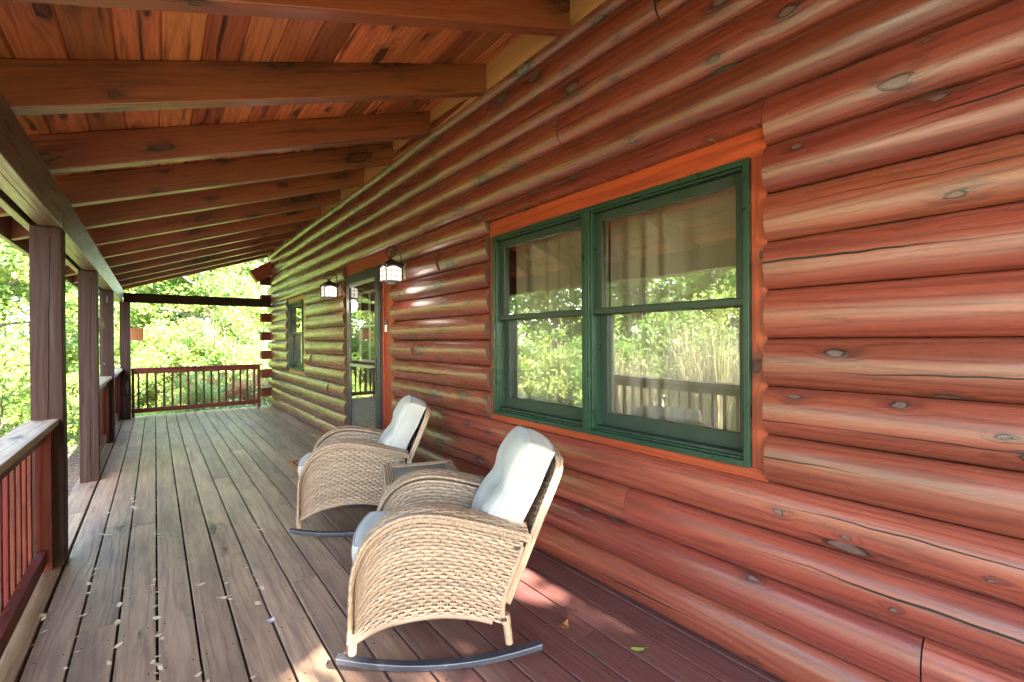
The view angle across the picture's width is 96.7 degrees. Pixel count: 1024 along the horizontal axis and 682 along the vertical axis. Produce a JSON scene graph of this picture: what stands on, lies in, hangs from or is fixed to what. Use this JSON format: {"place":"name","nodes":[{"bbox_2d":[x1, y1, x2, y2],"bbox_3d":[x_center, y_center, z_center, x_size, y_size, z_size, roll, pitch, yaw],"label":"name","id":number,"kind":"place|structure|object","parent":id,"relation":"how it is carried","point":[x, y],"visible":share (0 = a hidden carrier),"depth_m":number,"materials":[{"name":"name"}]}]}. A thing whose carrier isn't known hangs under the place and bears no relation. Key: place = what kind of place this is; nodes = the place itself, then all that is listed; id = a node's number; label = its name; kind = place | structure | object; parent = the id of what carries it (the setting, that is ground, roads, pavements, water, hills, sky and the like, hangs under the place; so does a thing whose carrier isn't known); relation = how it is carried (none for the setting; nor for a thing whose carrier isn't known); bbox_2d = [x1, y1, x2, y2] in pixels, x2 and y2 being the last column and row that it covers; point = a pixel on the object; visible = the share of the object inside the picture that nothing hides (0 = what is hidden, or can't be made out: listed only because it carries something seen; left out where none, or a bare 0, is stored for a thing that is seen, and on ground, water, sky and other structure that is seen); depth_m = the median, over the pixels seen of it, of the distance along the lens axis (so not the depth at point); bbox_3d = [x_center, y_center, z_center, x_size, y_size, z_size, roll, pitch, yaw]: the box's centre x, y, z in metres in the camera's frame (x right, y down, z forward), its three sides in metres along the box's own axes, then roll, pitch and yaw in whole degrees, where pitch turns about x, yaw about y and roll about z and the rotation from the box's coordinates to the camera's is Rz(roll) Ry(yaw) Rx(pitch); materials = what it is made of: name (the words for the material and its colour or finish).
{"place":"outdoors","nodes":[
{"label":"outdoors","id":0,"kind":"place"},
{"bbox_2d":[0,262,269,346],"label":"sky","id":1,"kind":"structure","parent":0,"point":[15,298],"materials":[{"name":"white"}]},
{"bbox_2d":[3,349,268,456],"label":"ground","id":2,"kind":"structure","parent":0,"point":[76,453],"depth_m":8.45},
{"bbox_2d":[0,261,15,335],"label":"broadleaf tree","id":3,"kind":"object","parent":2,"relation":"on","point":[1,330],"visible":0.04,"depth_m":14.44,"materials":[{"name":"green plant"}]},
{"bbox_2d":[0,371,99,443],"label":"garden shrub","id":4,"kind":"object","parent":2,"relation":"on","point":[75,430],"visible":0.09,"depth_m":8.32,"materials":[{"name":"green plant"}]},
{"bbox_2d":[0,328,99,391],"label":"garden shrub","id":5,"kind":"object","parent":2,"relation":"on","point":[25,335],"visible":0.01,"depth_m":13.20,"materials":[{"name":"green plant"}]},
{"bbox_2d":[0,238,115,355],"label":"broadleaf tree","id":6,"kind":"object","parent":2,"relation":"on","point":[12,278],"visible":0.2,"depth_m":10.39,"materials":[{"name":"green plant"}]},
{"bbox_2d":[68,456,79,496],"bbox_3d":[-5.067,1.934,3.042,11.060,0.001,4.813,0,0,37],"label":"mulch bed","id":7,"kind":"object","parent":2,"relation":"on","point":[73,469],"visible":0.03,"depth_m":6.73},
{"bbox_2d":[0,334,78,440],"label":"garden shrub","id":8,"kind":"object","parent":7,"relation":"on","point":[19,380],"visible":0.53,"depth_m":6.41,"materials":[{"name":"green plant"}]},
{"bbox_2d":[16,262,160,339],"bbox_3d":[-16.117,-2.685,17.867,6.577,9.496,6.705,0,0,27],"label":"broadleaf tree","id":9,"kind":"object","parent":2,"relation":"on","point":[152,292],"depth_m":17.07,"materials":[{"name":"green plant"}]},
{"bbox_2d":[4,306,177,402],"bbox_3d":[-12.383,0.615,13.294,4.388,3.267,3.332,0,0,27],"label":"garden shrub","id":10,"kind":"object","parent":2,"relation":"on","point":[71,352],"visible":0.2,"depth_m":13.07,"materials":[{"name":"green plant"}]},
{"bbox_2d":[66,348,181,413],"bbox_3d":[-10.171,1.149,12.115,2.600,1.936,1.974,-1,0,-41],"label":"garden shrub","id":11,"kind":"object","parent":2,"relation":"on","point":[151,380],"visible":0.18,"depth_m":12.02,"materials":[{"name":"green plant"}]},
{"bbox_2d":[0,264,267,347],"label":"wood","id":12,"kind":"object","parent":2,"relation":"on","point":[23,327],"depth_m":28.42,"materials":[{"name":"green plant"}]},
{"bbox_2d":[66,302,202,394],"bbox_3d":[-13.638,0.267,16.151,5.526,4.113,4.196,0,0,30],"label":"garden shrub","id":13,"kind":"object","parent":2,"relation":"on","point":[132,320],"visible":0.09,"depth_m":15.15,"materials":[{"name":"green plant"}]},
{"bbox_2d":[0,384,270,454],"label":"ground cover plants","id":14,"kind":"object","parent":2,"relation":"on","point":[71,443],"visible":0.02,"depth_m":11.47,"materials":[{"name":"green plant"}]},
{"bbox_2d":[66,271,220,327],"bbox_3d":[-14.278,-1.938,18.248,5.565,7.994,4.573,0,0,-11],"label":"broadleaf tree","id":15,"kind":"object","parent":2,"relation":"on","point":[142,322],"visible":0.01,"depth_m":18.24,"materials":[{"name":"green plant"}]},
{"bbox_2d":[99,325,206,404],"bbox_3d":[-10.633,0.789,13.778,2.853,2.448,3.805,0,0,-20],"label":"garden shrub","id":16,"kind":"object","parent":2,"relation":"on","point":[163,352],"visible":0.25,"depth_m":13.16,"materials":[{"name":"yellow plant"}]},
{"bbox_2d":[114,260,268,385],"bbox_3d":[-10.874,-2.165,15.989,5.854,8.400,4.597,0,0,-3],"label":"broadleaf tree","id":17,"kind":"object","parent":2,"relation":"on","point":[199,284],"visible":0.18,"depth_m":15.60,"materials":[{"name":"green plant"}]},
{"bbox_2d":[115,283,270,393],"bbox_3d":[-11.792,0.155,16.758,5.851,4.355,4.443,0,0,33],"label":"garden shrub","id":18,"kind":"object","parent":2,"relation":"on","point":[172,292],"visible":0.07,"depth_m":15.98,"materials":[{"name":"green plant"}]},
{"bbox_2d":[159,270,226,327],"bbox_3d":[-17.609,-2.867,25.258,5.662,9.897,6.890,0,0,-7],"label":"broadleaf tree","id":19,"kind":"object","parent":2,"relation":"on","point":[217,316],"depth_m":24.47,"materials":[{"name":"green plant"}]},
{"bbox_2d":[159,371,242,414],"bbox_3d":[-8.151,1.317,11.753,2.029,1.306,1.522,0,0,38],"label":"garden shrub","id":20,"kind":"object","parent":2,"relation":"on","point":[192,391],"visible":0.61,"depth_m":11.57,"materials":[{"name":"green plant"}]},
{"bbox_2d":[153,313,267,401],"bbox_3d":[-9.468,0.642,14.564,3.209,3.146,4.226,0,0,-14],"label":"garden shrub","id":21,"kind":"object","parent":2,"relation":"on","point":[219,348],"visible":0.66,"depth_m":13.83,"materials":[{"name":"green plant"}]},
{"bbox_2d":[181,328,270,388],"bbox_3d":[-9.261,0.696,16.182,4.059,2.611,3.043,0,0,-25],"label":"garden shrub","id":22,"kind":"object","parent":2,"relation":"on","point":[260,346],"visible":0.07,"depth_m":15.90,"materials":[{"name":"green plant"}]},
{"bbox_2d":[202,364,271,407],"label":"garden shrub","id":23,"kind":"object","parent":2,"relation":"on","point":[243,389],"visible":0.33,"depth_m":12.75,"materials":[{"name":"green plant"}]},
{"bbox_2d":[211,258,270,341],"bbox_3d":[-12.683,-3.000,23.512,5.517,10.080,7.025,0,0,-2],"label":"broadleaf tree","id":24,"kind":"object","parent":2,"relation":"on","point":[264,261],"visible":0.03,"depth_m":22.89,"materials":[{"name":"green plant"}]},
{"bbox_2d":[248,0,1023,681],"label":"log cabin","id":25,"kind":"object","parent":2,"relation":"on","point":[718,304],"visible":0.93,"depth_m":1.99,"materials":[{"name":"red-stained wood logs"},{"name":"glass"},{"name":"green paint"}]},
{"bbox_2d":[288,294,307,375],"bbox_3d":[-3.807,-0.083,8.299,0.261,1.435,1.300,-1,0,-38],"label":"window","id":26,"kind":"structure","parent":25,"relation":"in","point":[294,367],"depth_m":8.67,"materials":[{"name":"green wood"}]},
{"bbox_2d":[318,271,340,298],"bbox_3d":[-2.435,-0.752,6.098,0.256,0.372,0.222,-1,0,-38],"label":"wall lantern","id":27,"kind":"object","parent":25,"relation":"attached to","point":[329,289],"depth_m":6.05,"materials":[{"name":"white glass"}]},
{"bbox_2d":[346,247,395,442],"bbox_3d":[-1.754,0.199,5.481,0.228,2.425,1.548,-1,0,-38],"label":"door","id":28,"kind":"structure","parent":25,"relation":"in","point":[370,396],"depth_m":5.56,"materials":[{"name":"green metal"}]},
{"bbox_2d":[384,319,386,331],"bbox_3d":[-1.395,-0.172,5.029,0.020,0.145,0.045,-1,0,-38],"label":"doorbell","id":29,"kind":"object","parent":25,"relation":"attached to","point":[385,323],"visible":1,"depth_m":5.01,"materials":[{"name":"white plastic"}]},
{"bbox_2d":[377,246,406,283],"bbox_3d":[-1.183,-0.755,4.500,0.256,0.372,0.222,-1,0,-38],"label":"wall lantern","id":30,"kind":"object","parent":25,"relation":"attached to","point":[391,271],"depth_m":4.45,"materials":[{"name":"white glass"}]},
{"bbox_2d":[490,127,768,481],"bbox_3d":[0.535,-0.129,2.757,0.268,1.548,1.996,-1,0,-38],"label":"window","id":31,"kind":"structure","parent":25,"relation":"in","point":[673,369],"depth_m":2.54,"materials":[{"name":"green paint"}]},
{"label":"soil under porch","id":32,"kind":"structure","parent":0,"visible":0},
{"bbox_2d":[18,417,290,681],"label":"porch floor framing","id":33,"kind":"object","parent":32,"relation":"on","point":[157,652],"depth_m":2.90,"materials":[{"name":"black wood"}]},
{"bbox_2d":[0,405,784,681],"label":"porch deck","id":34,"kind":"structure","parent":33,"relation":"on","point":[602,634],"depth_m":2.49,"materials":[{"name":"brown wood"}]},
{"bbox_2d":[0,419,58,658],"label":"porch railing","id":35,"kind":"object","parent":34,"relation":"on","point":[22,569],"visible":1,"depth_m":2.49,"materials":[{"name":"red wood"}]},
{"bbox_2d":[78,376,111,453],"bbox_3d":[-5.038,0.962,5.541,0.145,0.937,2.103,-1,0,-38],"label":"porch railing","id":36,"kind":"object","parent":34,"relation":"on","point":[104,416],"visible":0.18,"depth_m":6.33,"materials":[{"name":"wood"}]},
{"bbox_2d":[115,368,122,424],"bbox_3d":[-6.441,0.964,7.348,0.145,0.937,2.168,-1,0,-38],"label":"porch railing","id":37,"kind":"object","parent":34,"relation":"on","point":[117,398],"visible":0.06,"depth_m":8.17,"materials":[{"name":"wood"}]},
{"bbox_2d":[131,364,261,417],"bbox_3d":[-6.235,0.963,9.133,2.154,0.924,0.110,-1,0,-38],"label":"porch railing","id":38,"kind":"object","parent":34,"relation":"on","point":[172,370],"visible":1,"depth_m":9.03,"materials":[{"name":"red wood"}]},
{"bbox_2d":[264,617,274,622],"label":"fallen leaf","id":39,"kind":"object","parent":34,"relation":"on","point":[270,620],"visible":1,"depth_m":2.30,"materials":[{"name":"white plant"}]},
{"bbox_2d":[0,0,570,566],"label":"porch roof","id":40,"kind":"structure","parent":34,"relation":"on","point":[144,142],"depth_m":2.86,"materials":[{"name":"wood"}]},
{"bbox_2d":[99,317,104,331],"bbox_3d":[-4.376,-0.170,4.796,0.078,0.160,0.160,0,0,-22],"label":"dial thermometer","id":41,"kind":"object","parent":40,"relation":"attached to","point":[101,324],"visible":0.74,"depth_m":4.83,"materials":[{"name":"white plastic"}]},
{"bbox_2d":[130,290,145,340],"bbox_3d":[-7.265,-0.499,8.816,0.255,0.985,0.240,-1,0,-38],"label":"birdhouse","id":42,"kind":"object","parent":40,"relation":"hanging from","point":[136,334],"visible":0.84,"depth_m":8.75,"materials":[{"name":"brown wood"}]},
{"bbox_2d":[287,459,299,471],"bbox_3d":[-2.119,1.407,5.148,0.600,0.012,0.880,-1,0,-38],"label":"doormat","id":43,"kind":"object","parent":34,"relation":"on","point":[294,464],"visible":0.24,"depth_m":5.21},
{"bbox_2d":[289,395,430,536],"bbox_3d":[-1.175,0.935,3.640,1.000,0.958,0.717,0,0,-16],"label":"rocking chair","id":44,"kind":"object","parent":34,"relation":"on","point":[348,462],"visible":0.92,"depth_m":3.33,"materials":[{"name":"wicker"}]},
{"bbox_2d":[33,416,759,680],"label":"deck screw heads","id":45,"kind":"object","parent":34,"relation":"on","point":[313,577],"visible":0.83,"depth_m":2.38,"materials":[{"name":"grey metal"}]},
{"bbox_2d":[383,460,460,503],"bbox_3d":[-0.624,1.155,3.151,0.507,0.515,0.505,0,0,-17],"label":"side table","id":46,"kind":"object","parent":34,"relation":"on","point":[393,473],"visible":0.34,"depth_m":3.26,"materials":[{"name":"wicker"}]},
{"bbox_2d":[335,426,562,671],"bbox_3d":[-0.283,0.934,2.281,1.000,0.958,0.717,0,0,-7],"label":"rocking chair","id":47,"kind":"object","parent":34,"relation":"on","point":[432,545],"visible":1,"depth_m":1.97,"materials":[{"name":"wicker"}]},
{"bbox_2d":[560,619,568,627],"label":"fallen leaf","id":48,"kind":"object","parent":34,"relation":"on","point":[565,624],"visible":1,"depth_m":2.25,"materials":[{"name":"orange plant"}]},
{"bbox_2d":[631,647,647,650],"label":"fallen leaf","id":49,"kind":"object","parent":34,"relation":"on","point":[636,648],"visible":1,"depth_m":2.07,"materials":[{"name":"green plant"}]}
]}

